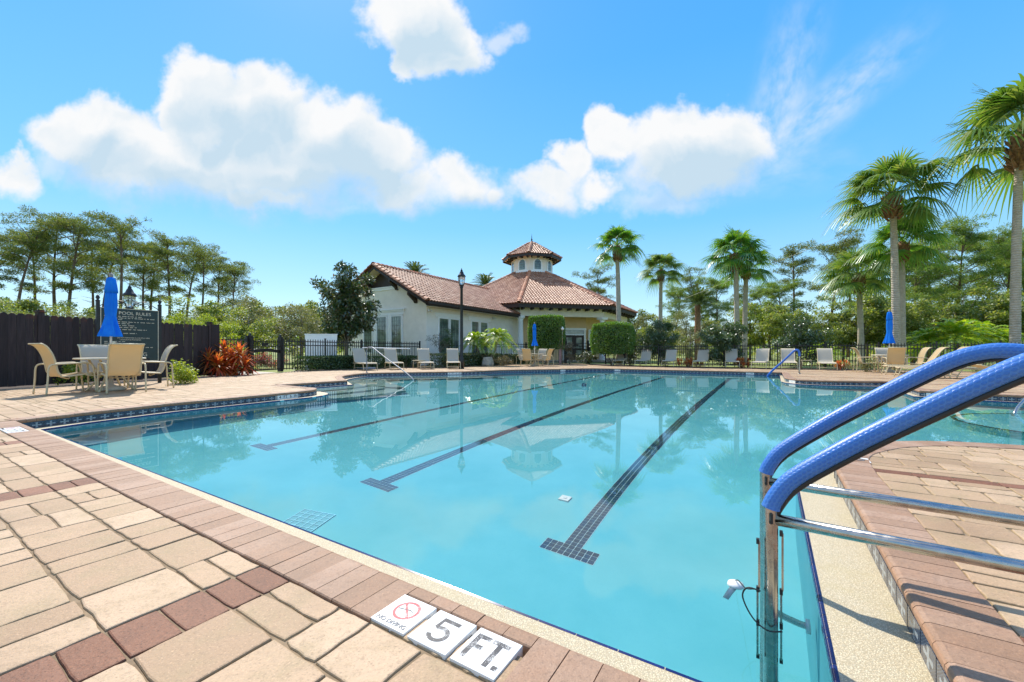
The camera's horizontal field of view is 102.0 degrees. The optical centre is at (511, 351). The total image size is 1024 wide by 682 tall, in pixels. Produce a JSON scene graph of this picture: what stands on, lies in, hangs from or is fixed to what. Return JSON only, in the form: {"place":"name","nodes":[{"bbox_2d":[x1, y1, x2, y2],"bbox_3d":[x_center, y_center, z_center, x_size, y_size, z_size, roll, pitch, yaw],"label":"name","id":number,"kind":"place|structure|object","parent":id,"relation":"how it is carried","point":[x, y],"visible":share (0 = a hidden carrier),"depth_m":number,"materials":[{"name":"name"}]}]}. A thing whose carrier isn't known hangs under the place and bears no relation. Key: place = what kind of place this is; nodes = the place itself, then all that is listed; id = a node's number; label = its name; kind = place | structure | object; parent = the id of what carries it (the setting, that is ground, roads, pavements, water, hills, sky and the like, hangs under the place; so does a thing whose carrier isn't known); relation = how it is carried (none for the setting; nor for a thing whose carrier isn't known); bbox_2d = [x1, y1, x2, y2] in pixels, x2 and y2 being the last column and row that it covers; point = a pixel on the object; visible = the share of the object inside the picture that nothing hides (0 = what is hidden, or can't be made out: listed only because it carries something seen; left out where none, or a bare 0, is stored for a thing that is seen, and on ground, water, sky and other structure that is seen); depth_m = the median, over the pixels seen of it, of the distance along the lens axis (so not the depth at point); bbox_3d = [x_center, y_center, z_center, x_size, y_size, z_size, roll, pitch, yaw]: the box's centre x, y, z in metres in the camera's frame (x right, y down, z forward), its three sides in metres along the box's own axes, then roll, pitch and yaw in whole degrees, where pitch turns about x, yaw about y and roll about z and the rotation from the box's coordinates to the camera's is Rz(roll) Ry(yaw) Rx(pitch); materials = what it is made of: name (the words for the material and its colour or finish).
{"place":"outdoors","nodes":[
{"label":"outdoors","id":0,"kind":"place"},
{"bbox_2d":[243,371,275,374],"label":"path","id":1,"kind":"structure","parent":0,"point":[254,372],"depth_m":18.11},
{"bbox_2d":[248,333,282,373],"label":"iron gate","id":2,"kind":"structure","parent":1,"relation":"on","point":[278,351],"depth_m":17.19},
{"bbox_2d":[0,0,1023,351],"label":"sky","id":3,"kind":"structure","parent":0,"point":[296,139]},
{"bbox_2d":[203,352,995,375],"bbox_3d":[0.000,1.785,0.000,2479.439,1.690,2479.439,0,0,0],"label":"ground","id":4,"kind":"structure","parent":0,"point":[710,362],"depth_m":32.01,"materials":[{"name":"plant"}]},
{"bbox_2d":[0,230,38,289],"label":"pine tree","id":5,"kind":"object","parent":4,"relation":"on","point":[8,272],"visible":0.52,"depth_m":42.53,"materials":[{"name":"green plant"}]},
{"bbox_2d":[0,295,56,315],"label":"broadleaf tree","id":6,"kind":"object","parent":4,"relation":"on","point":[32,305],"visible":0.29,"depth_m":34.24,"materials":[{"name":"green plant"}]},
{"bbox_2d":[0,211,63,303],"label":"pine tree","id":7,"kind":"object","parent":4,"relation":"on","point":[11,256],"visible":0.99,"depth_m":40.09,"materials":[{"name":"green plant"}]},
{"bbox_2d":[7,204,112,315],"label":"pine tree","id":8,"kind":"object","parent":4,"relation":"on","point":[31,289],"visible":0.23,"depth_m":45.56,"materials":[{"name":"green plant"}]},
{"bbox_2d":[31,210,119,316],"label":"pine tree","id":9,"kind":"object","parent":4,"relation":"on","point":[76,226],"visible":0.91,"depth_m":42.45,"materials":[{"name":"green plant"}]},
{"bbox_2d":[41,235,131,310],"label":"pine tree","id":10,"kind":"object","parent":4,"relation":"on","point":[93,292],"visible":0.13,"depth_m":51.86,"materials":[{"name":"green plant"}]},
{"bbox_2d":[74,221,144,306],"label":"pine tree","id":11,"kind":"object","parent":4,"relation":"on","point":[104,263],"visible":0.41,"depth_m":48.30,"materials":[{"name":"green plant"}]},
{"bbox_2d":[85,209,151,307],"bbox_3d":[-36.881,-6.095,39.024,5.114,14.081,4.153,0,0,19],"label":"pine tree","id":12,"kind":"object","parent":4,"relation":"on","point":[118,226],"visible":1,"depth_m":39.13,"materials":[{"name":"green plant"}]},
{"bbox_2d":[0,374,240,388],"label":"planting bed","id":13,"kind":"object","parent":4,"relation":"on","point":[26,386],"visible":0.2,"depth_m":11.37,"materials":[{"name":"brown soil"}]},
{"bbox_2d":[168,358,201,383],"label":"shrub","id":14,"kind":"object","parent":13,"relation":"in","point":[182,374],"visible":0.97,"depth_m":11.22,"materials":[{"name":"green plant"}]},
{"bbox_2d":[196,343,244,376],"bbox_3d":[-10.572,0.418,15.031,1.594,1.477,1.865,0,0,0],"label":"cordyline","id":15,"kind":"object","parent":13,"relation":"on","point":[222,364],"visible":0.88,"depth_m":14.71,"materials":[{"name":"red plant"}]},
{"bbox_2d":[215,339,259,375],"bbox_3d":[-10.405,0.350,15.436,2.265,1.642,1.615,0,0,32],"label":"cordyline","id":16,"kind":"object","parent":13,"relation":"on","point":[243,361],"visible":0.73,"depth_m":15.30,"materials":[{"name":"orange plant"}]},
{"bbox_2d":[111,234,181,309],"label":"pine tree","id":17,"kind":"object","parent":4,"relation":"on","point":[145,271],"visible":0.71,"depth_m":49.77,"materials":[{"name":"green plant"}]},
{"bbox_2d":[113,238,185,309],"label":"pine tree","id":18,"kind":"object","parent":4,"relation":"on","point":[148,243],"visible":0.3,"depth_m":56.33,"materials":[{"name":"green plant"}]},
{"bbox_2d":[123,229,205,314],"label":"pine tree","id":19,"kind":"object","parent":4,"relation":"on","point":[165,252],"visible":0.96,"depth_m":45.95,"materials":[{"name":"green plant"}]},
{"bbox_2d":[161,294,201,323],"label":"broadleaf tree","id":20,"kind":"object","parent":4,"relation":"on","point":[183,307],"visible":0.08,"depth_m":33.16,"materials":[{"name":"green plant"}]},
{"bbox_2d":[169,235,219,314],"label":"pine tree","id":21,"kind":"object","parent":4,"relation":"on","point":[185,271],"visible":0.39,"depth_m":52.23,"materials":[{"name":"green plant"}]},
{"bbox_2d":[182,246,225,303],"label":"pine tree","id":22,"kind":"object","parent":4,"relation":"on","point":[199,256],"visible":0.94,"depth_m":45.34,"materials":[{"name":"green plant"}]},
{"bbox_2d":[188,313,240,346],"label":"broadleaf tree","id":23,"kind":"object","parent":4,"relation":"on","point":[224,325],"visible":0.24,"depth_m":21.87,"materials":[{"name":"green plant"}]},
{"bbox_2d":[186,246,248,307],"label":"pine tree","id":24,"kind":"object","parent":4,"relation":"on","point":[217,278],"visible":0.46,"depth_m":47.63,"materials":[{"name":"green plant"}]},
{"bbox_2d":[190,300,247,351],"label":"broadleaf tree","id":25,"kind":"object","parent":4,"relation":"on","point":[217,313],"visible":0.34,"depth_m":29.35,"materials":[{"name":"green plant"}]},
{"bbox_2d":[194,261,259,314],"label":"pine tree","id":26,"kind":"object","parent":4,"relation":"on","point":[237,270],"visible":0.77,"depth_m":44.27,"materials":[{"name":"green plant"}]},
{"bbox_2d":[181,292,279,347],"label":"broadleaf tree","id":27,"kind":"object","parent":4,"relation":"on","point":[248,303],"visible":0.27,"depth_m":33.44,"materials":[{"name":"green plant"}]},
{"bbox_2d":[216,306,284,352],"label":"broadleaf tree","id":28,"kind":"object","parent":4,"relation":"on","point":[246,330],"visible":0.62,"depth_m":27.63,"materials":[{"name":"green plant"}]},
{"bbox_2d":[238,301,319,358],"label":"broadleaf tree","id":29,"kind":"object","parent":4,"relation":"on","point":[285,324],"visible":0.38,"depth_m":33.35,"materials":[{"name":"green plant"}]},
{"bbox_2d":[264,305,336,363],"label":"broadleaf tree","id":30,"kind":"object","parent":4,"relation":"on","point":[300,332],"visible":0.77,"depth_m":31.42,"materials":[{"name":"green plant"}]},
{"bbox_2d":[309,260,381,355],"bbox_3d":[-9.463,-2.217,23.760,3.711,6.201,3.970,0,0,0],"label":"magnolia tree","id":31,"kind":"object","parent":4,"relation":"on","point":[345,303],"visible":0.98,"depth_m":23.38,"materials":[{"name":"green plant"}]},
{"bbox_2d":[297,364,515,370],"bbox_3d":[-5.149,0.910,24.270,4.552,0.001,15.594,0,0,44],"label":"planting bed","id":32,"kind":"object","parent":4,"relation":"on","point":[421,367],"visible":0.07,"depth_m":24.09,"materials":[{"name":"brown soil"}]},
{"bbox_2d":[304,334,337,360],"bbox_3d":[-9.350,0.013,20.300,1.540,1.735,0.080,0,0,-7],"label":"white screen","id":33,"kind":"object","parent":32,"relation":"on","point":[328,337],"visible":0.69,"depth_m":20.26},
{"bbox_2d":[291,355,373,370],"bbox_3d":[-8.556,0.547,20.000,1.134,0.780,4.085,0,0,35],"label":"hedge","id":34,"kind":"object","parent":32,"relation":"on","point":[321,362],"visible":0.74,"depth_m":19.34,"materials":[{"name":"green plant"}]},
{"bbox_2d":[372,355,418,367],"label":"hedge","id":35,"kind":"object","parent":32,"relation":"on","point":[400,358],"visible":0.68,"depth_m":22.38,"materials":[{"name":"green plant"}]},
{"bbox_2d":[427,352,501,367],"bbox_3d":[-2.685,0.495,24.387,1.154,0.901,6.582,0,0,32],"label":"hedge","id":36,"kind":"object","parent":32,"relation":"on","point":[472,359],"visible":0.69,"depth_m":23.84,"materials":[{"name":"green plant"}]},
{"bbox_2d":[458,331,494,358],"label":"pygmy date palm","id":37,"kind":"object","parent":32,"relation":"on","point":[474,335],"visible":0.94,"depth_m":25.11,"materials":[{"name":"green plant"}]},
{"bbox_2d":[329,237,637,365],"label":"clubhouse","id":38,"kind":"structure","parent":4,"relation":"on","point":[417,307],"depth_m":32.06,"materials":[{"name":"beige paint"}]},
{"bbox_2d":[375,316,386,353],"bbox_3d":[-8.707,-1.100,27.741,1.140,2.520,0.140,0,0,32],"label":"window","id":39,"kind":"structure","parent":38,"relation":"in","point":[381,323],"depth_m":27.78,"materials":[{"name":"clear glass"}]},
{"bbox_2d":[390,315,402,353],"bbox_3d":[-7.523,-1.100,27.003,1.130,2.520,0.140,0,0,32],"label":"window","id":40,"kind":"structure","parent":38,"relation":"in","point":[396,321],"depth_m":26.99,"materials":[{"name":"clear glass"}]},
{"bbox_2d":[0,363,1023,681],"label":"pool deck","id":41,"kind":"structure","parent":4,"relation":"on","point":[100,583],"depth_m":1.62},
{"bbox_2d":[28,343,96,394],"bbox_3d":[-9.439,0.358,8.713,0.653,1.047,0.865,0,0,25],"label":"patio chair","id":42,"kind":"object","parent":41,"relation":"on","point":[50,363],"visible":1,"depth_m":8.55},
{"bbox_2d":[75,344,125,390],"bbox_3d":[-9.685,0.358,9.742,0.866,1.047,0.653,0,0,29],"label":"patio chair","id":43,"kind":"object","parent":41,"relation":"on","point":[92,351],"visible":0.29,"depth_m":9.78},
{"bbox_2d":[0,310,219,386],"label":"board fence","id":44,"kind":"object","parent":41,"relation":"on","point":[61,337],"visible":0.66,"depth_m":11.00,"materials":[{"name":"wood"}]},
{"bbox_2d":[94,273,126,390],"bbox_3d":[-9.050,-0.445,9.350,0.540,2.650,0.540,0,0,-41],"label":"closed umbrella","id":45,"kind":"object","parent":41,"relation":"on","point":[110,327],"visible":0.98,"depth_m":9.28,"materials":[{"name":"blue fabric"}]},
{"bbox_2d":[97,343,146,393],"bbox_3d":[-8.418,0.358,8.953,0.866,1.047,0.653,0,0,35],"label":"patio chair","id":46,"kind":"object","parent":41,"relation":"on","point":[123,359],"visible":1,"depth_m":8.84,"materials":[{"name":"fabric"}]},
{"bbox_2d":[95,294,161,385],"bbox_3d":[-10.210,-0.285,11.082,0.111,2.330,1.360,0,0,32],"label":"rules sign","id":47,"kind":"object","parent":41,"relation":"on","point":[137,326],"visible":0.7,"depth_m":11.21,"materials":[{"name":"metal"}]},
{"bbox_2d":[127,345,177,389],"bbox_3d":[-8.649,0.358,9.979,0.653,1.047,0.865,0,0,41],"label":"patio chair","id":48,"kind":"object","parent":41,"relation":"on","point":[162,362],"visible":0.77,"depth_m":10.01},
{"bbox_2d":[283,337,420,369],"bbox_3d":[-7.725,0.135,21.275,0.070,1.490,7.963,0,0,35],"label":"iron fence","id":49,"kind":"object","parent":41,"relation":"on","point":[361,342],"visible":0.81,"depth_m":20.20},
{"bbox_2d":[457,268,465,368],"bbox_3d":[-2.560,-1.676,21.040,0.430,5.112,0.419,0,0,0],"label":"lamp post","id":50,"kind":"object","parent":41,"relation":"on","point":[461,276],"visible":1,"depth_m":20.97,"materials":[{"name":"black metal"}]},
{"bbox_2d":[479,328,518,356],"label":"pygmy date palm","id":51,"kind":"object","parent":41,"relation":"on","point":[494,332],"visible":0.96,"depth_m":24.97,"materials":[{"name":"green plant"}]},
{"bbox_2d":[526,313,565,363],"bbox_3d":[2.397,-0.879,28.894,2.770,3.564,1.919,0,0,14],"label":"clipped hedge","id":52,"kind":"object","parent":41,"relation":"on","point":[548,328],"visible":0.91,"depth_m":28.24,"materials":[{"name":"green plant"}]},
{"bbox_2d":[817,348,837,370],"bbox_3d":[15.092,0.363,19.899,0.682,1.044,1.739,0,0,32],"label":"sun lounger","id":53,"kind":"object","parent":41,"relation":"on","point":[824,355],"visible":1,"depth_m":20.31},
{"bbox_2d":[883,309,897,371],"bbox_3d":[15.940,-0.445,17.500,0.540,2.650,0.540,0,0,-2],"label":"closed umbrella","id":54,"kind":"object","parent":41,"relation":"on","point":[889,338],"visible":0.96,"depth_m":17.43,"materials":[{"name":"fabric"}]},
{"bbox_2d":[759,343,1023,576],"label":"pool handrail","id":55,"kind":"object","parent":41,"relation":"on","point":[882,395],"visible":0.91,"depth_m":1.65,"materials":[{"name":"blue metal"}]},
{"bbox_2d":[762,353,1023,644],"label":"pool handrail","id":56,"kind":"object","parent":41,"relation":"on","point":[939,405],"visible":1,"depth_m":1.30,"materials":[{"name":"blue metal"}]},
{"bbox_2d":[756,537,759,639],"bbox_3d":[0.876,0.907,1.474,0.012,0.483,0.013,0,0,32],"label":"metal strip","id":57,"kind":"object","parent":56,"relation":"attached to","point":[757,601],"visible":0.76,"depth_m":1.47,"materials":[{"name":"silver metal"}]},
{"bbox_2d":[779,530,783,643],"bbox_3d":[0.947,0.895,1.456,0.012,0.528,0.013,0,0,32],"label":"metal strip","id":58,"kind":"object","parent":56,"relation":"attached to","point":[781,535],"visible":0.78,"depth_m":1.45,"materials":[{"name":"silver metal"}]},
{"bbox_2d":[881,347,907,372],"bbox_3d":[15.522,0.358,16.822,0.653,1.047,0.866,0,0,28],"label":"patio chair","id":59,"kind":"object","parent":41,"relation":"on","point":[895,355],"visible":0.9,"depth_m":16.63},
{"bbox_2d":[825,341,1022,368],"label":"iron fence","id":60,"kind":"object","parent":41,"relation":"on","point":[891,345],"visible":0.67,"depth_m":20.49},
{"bbox_2d":[0,368,1023,681],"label":"pool basin","id":61,"kind":"object","parent":4,"relation":"in","point":[886,614],"visible":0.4,"depth_m":1.63,"materials":[{"name":"teal paint"}]},
{"bbox_2d":[45,371,1023,681],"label":"water","id":62,"kind":"structure","parent":61,"relation":"in","point":[619,511],"depth_m":3.29,"materials":[{"name":"liquid"}]},
{"bbox_2d":[571,262,615,298],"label":"pine tree","id":63,"kind":"object","parent":4,"relation":"on","point":[596,289],"visible":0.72,"depth_m":64.82,"materials":[{"name":"green plant"}]},
{"bbox_2d":[589,224,646,364],"bbox_3d":[7.297,-4.027,29.035,3.941,9.935,3.884,0,0,30],"label":"fan palm","id":64,"kind":"object","parent":4,"relation":"on","point":[619,252],"visible":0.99,"depth_m":28.84,"materials":[{"name":"plant"}]},
{"bbox_2d":[231,305,1023,356],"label":"wood","id":65,"kind":"object","parent":4,"relation":"on","point":[774,349],"visible":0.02,"depth_m":81.51,"materials":[{"name":"green plant"}]},
{"bbox_2d":[635,319,680,365],"bbox_3d":[9.319,-0.459,26.557,2.778,3.199,2.948,0,0,0],"label":"shrub","id":66,"kind":"object","parent":4,"relation":"on","point":[657,336],"visible":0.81,"depth_m":26.07,"materials":[{"name":"green plant"}]},
{"bbox_2d":[634,251,688,361],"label":"fan palm","id":67,"kind":"object","parent":4,"relation":"on","point":[661,260],"visible":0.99,"depth_m":35.71,"materials":[{"name":"plant"}]},
{"bbox_2d":[656,283,695,344],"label":"pine tree","id":68,"kind":"object","parent":4,"relation":"on","point":[678,296],"visible":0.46,"depth_m":58.90,"materials":[{"name":"green plant"}]},
{"bbox_2d":[674,328,703,359],"bbox_3d":[12.628,-0.380,29.054,2.481,2.528,2.218,0,0,13],"label":"shrub","id":69,"kind":"object","parent":4,"relation":"on","point":[690,352],"visible":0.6,"depth_m":28.95,"materials":[{"name":"green plant"}]},
{"bbox_2d":[665,310,721,357],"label":"broadleaf tree","id":70,"kind":"object","parent":4,"relation":"on","point":[683,324],"visible":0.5,"depth_m":48.74,"materials":[{"name":"green plant"}]},
{"bbox_2d":[666,286,727,353],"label":"date palm","id":71,"kind":"object","parent":4,"relation":"on","point":[698,297],"visible":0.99,"depth_m":39.75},
{"bbox_2d":[691,275,740,329],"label":"pine tree","id":72,"kind":"object","parent":4,"relation":"on","point":[715,289],"visible":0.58,"depth_m":56.46,"materials":[{"name":"green plant"}]},
{"bbox_2d":[695,224,776,363],"bbox_3d":[14.950,-3.884,28.201,4.649,9.649,4.855,0,0,-36],"label":"fan palm","id":73,"kind":"object","parent":4,"relation":"on","point":[736,259],"visible":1,"depth_m":27.72,"materials":[{"name":"plant"}]},
{"bbox_2d":[719,247,779,362],"bbox_3d":[16.761,-3.437,29.496,3.941,8.754,3.884,0,0,21],"label":"fan palm","id":74,"kind":"object","parent":4,"relation":"on","point":[755,277],"visible":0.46,"depth_m":29.36,"materials":[{"name":"plant"}]},
{"bbox_2d":[731,307,775,359],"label":"broadleaf tree","id":75,"kind":"object","parent":4,"relation":"on","point":[750,326],"visible":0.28,"depth_m":43.15,"materials":[{"name":"green plant"}]},
{"bbox_2d":[740,302,798,359],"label":"broadleaf tree","id":76,"kind":"object","parent":4,"relation":"on","point":[776,309],"visible":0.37,"depth_m":42.84,"materials":[{"name":"green plant"}]},
{"bbox_2d":[587,364,966,371],"bbox_3d":[14.183,0.910,21.176,25.381,0.001,4.353,0,0,36],"label":"planting bed","id":77,"kind":"object","parent":4,"relation":"on","point":[731,367],"visible":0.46,"depth_m":23.32,"materials":[{"name":"brown soil"}]},
{"bbox_2d":[589,321,636,364],"bbox_3d":[6.442,-0.541,26.580,3.032,2.894,2.411,0,0,20],"label":"clipped hedge","id":78,"kind":"object","parent":77,"relation":"on","point":[610,338],"visible":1,"depth_m":25.86,"materials":[{"name":"green plant"}]},
{"bbox_2d":[695,316,748,366],"bbox_3d":[12.363,-0.558,24.149,2.822,3.061,2.865,0,0,0],"label":"shrub","id":79,"kind":"object","parent":77,"relation":"on","point":[727,336],"visible":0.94,"depth_m":23.81,"materials":[{"name":"green plant"}]},
{"bbox_2d":[624,342,824,366],"bbox_3d":[11.750,0.205,24.050,10.405,1.350,0.070,0,0,28],"label":"iron fence","id":80,"kind":"object","parent":77,"relation":"on","point":[695,346],"visible":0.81,"depth_m":24.21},
{"bbox_2d":[758,278,805,334],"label":"pine tree","id":81,"kind":"object","parent":4,"relation":"on","point":[774,288],"visible":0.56,"depth_m":46.59,"materials":[{"name":"green plant"}]},
{"bbox_2d":[757,308,814,348],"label":"broadleaf tree","id":82,"kind":"object","parent":4,"relation":"on","point":[776,319],"visible":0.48,"depth_m":38.77,"materials":[{"name":"green plant"}]},
{"bbox_2d":[766,238,817,358],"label":"pine tree","id":83,"kind":"object","parent":4,"relation":"on","point":[798,262],"visible":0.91,"depth_m":51.75,"materials":[{"name":"green plant"}]},
{"bbox_2d":[771,314,836,367],"bbox_3d":[15.826,-0.478,23.030,2.652,3.146,2.972,0,0,0],"label":"shrub","id":84,"kind":"object","parent":4,"relation":"on","point":[810,337],"visible":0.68,"depth_m":22.58,"materials":[{"name":"green plant"}]},
{"bbox_2d":[773,300,853,359],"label":"broadleaf tree","id":85,"kind":"object","parent":4,"relation":"on","point":[815,312],"visible":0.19,"depth_m":42.66,"materials":[{"name":"green plant"}]},
{"bbox_2d":[806,314,856,350],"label":"broadleaf tree","id":86,"kind":"object","parent":4,"relation":"on","point":[840,336],"visible":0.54,"depth_m":40.65,"materials":[{"name":"green plant"}]},
{"bbox_2d":[798,225,873,315],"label":"pine tree","id":87,"kind":"object","parent":4,"relation":"on","point":[847,242],"visible":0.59,"depth_m":58.57,"materials":[{"name":"green plant"}]},
{"bbox_2d":[814,311,866,359],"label":"broadleaf tree","id":88,"kind":"object","parent":4,"relation":"on","point":[829,318],"visible":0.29,"depth_m":44.06,"materials":[{"name":"green plant"}]},
{"bbox_2d":[828,292,890,359],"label":"broadleaf tree","id":89,"kind":"object","parent":4,"relation":"on","point":[867,304],"visible":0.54,"depth_m":41.35,"materials":[{"name":"green plant"}]},
{"bbox_2d":[807,247,914,365],"bbox_3d":[22.721,-3.019,27.370,5.201,7.918,5.120,0,0,-5],"label":"fan palm","id":90,"kind":"object","parent":4,"relation":"on","point":[856,283],"visible":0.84,"depth_m":26.89,"materials":[{"name":"plant"}]},
{"bbox_2d":[817,146,969,368],"bbox_3d":[20.005,-4.830,22.169,5.787,11.541,5.879,0,0,22],"label":"fan palm","id":91,"kind":"object","parent":4,"relation":"on","point":[896,168],"visible":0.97,"depth_m":21.79,"materials":[{"name":"plant"}]},
{"bbox_2d":[863,298,942,347],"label":"broadleaf tree","id":92,"kind":"object","parent":4,"relation":"on","point":[921,308],"visible":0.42,"depth_m":38.31,"materials":[{"name":"green plant"}]},
{"bbox_2d":[850,216,966,364],"bbox_3d":[22.855,-3.720,24.178,4.768,9.321,4.566,0,0,-18],"label":"fan palm","id":93,"kind":"object","parent":4,"relation":"on","point":[917,252],"visible":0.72,"depth_m":23.88,"materials":[{"name":"plant"}]},
{"bbox_2d":[873,308,951,351],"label":"broadleaf tree","id":94,"kind":"object","parent":4,"relation":"on","point":[923,324],"visible":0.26,"depth_m":37.62,"materials":[{"name":"green plant"}]},
{"bbox_2d":[882,235,965,358],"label":"pine tree","id":95,"kind":"object","parent":4,"relation":"on","point":[919,290],"visible":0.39,"depth_m":43.35,"materials":[{"name":"green plant"}]},
{"bbox_2d":[906,328,959,361],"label":"feather palm","id":96,"kind":"object","parent":4,"relation":"on","point":[931,337],"visible":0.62,"depth_m":25.32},
{"bbox_2d":[915,300,979,355],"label":"broadleaf tree","id":97,"kind":"object","parent":4,"relation":"on","point":[947,305],"visible":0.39,"depth_m":41.06,"materials":[{"name":"green plant"}]},
{"bbox_2d":[908,318,1004,364],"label":"feather palm","id":98,"kind":"object","parent":4,"relation":"on","point":[957,328],"visible":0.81,"depth_m":24.14,"materials":[{"name":"plant"}]},
{"bbox_2d":[924,283,1005,346],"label":"broadleaf tree","id":99,"kind":"object","parent":4,"relation":"on","point":[978,296],"visible":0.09,"depth_m":43.21,"materials":[{"name":"green plant"}]},
{"bbox_2d":[912,73,1023,343],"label":"fan palm","id":100,"kind":"object","parent":4,"relation":"on","point":[1000,105],"visible":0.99,"depth_m":18.94,"materials":[{"name":"plant"}]},
{"bbox_2d":[922,213,1023,350],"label":"pine tree","id":101,"kind":"object","parent":4,"relation":"on","point":[964,230],"visible":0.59,"depth_m":44.88,"materials":[{"name":"green plant"}]},
{"bbox_2d":[948,294,1023,343],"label":"broadleaf tree","id":102,"kind":"object","parent":4,"relation":"on","point":[996,310],"visible":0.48,"depth_m":38.10,"materials":[{"name":"green plant"}]},
{"bbox_2d":[948,237,1023,322],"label":"pine tree","id":103,"kind":"object","parent":4,"relation":"on","point":[998,263],"visible":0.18,"depth_m":46.48,"materials":[{"name":"green plant"}]},
{"bbox_2d":[951,222,1022,309],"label":"pine tree","id":104,"kind":"object","parent":4,"relation":"on","point":[977,248],"visible":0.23,"depth_m":53.64,"materials":[{"name":"green plant"}]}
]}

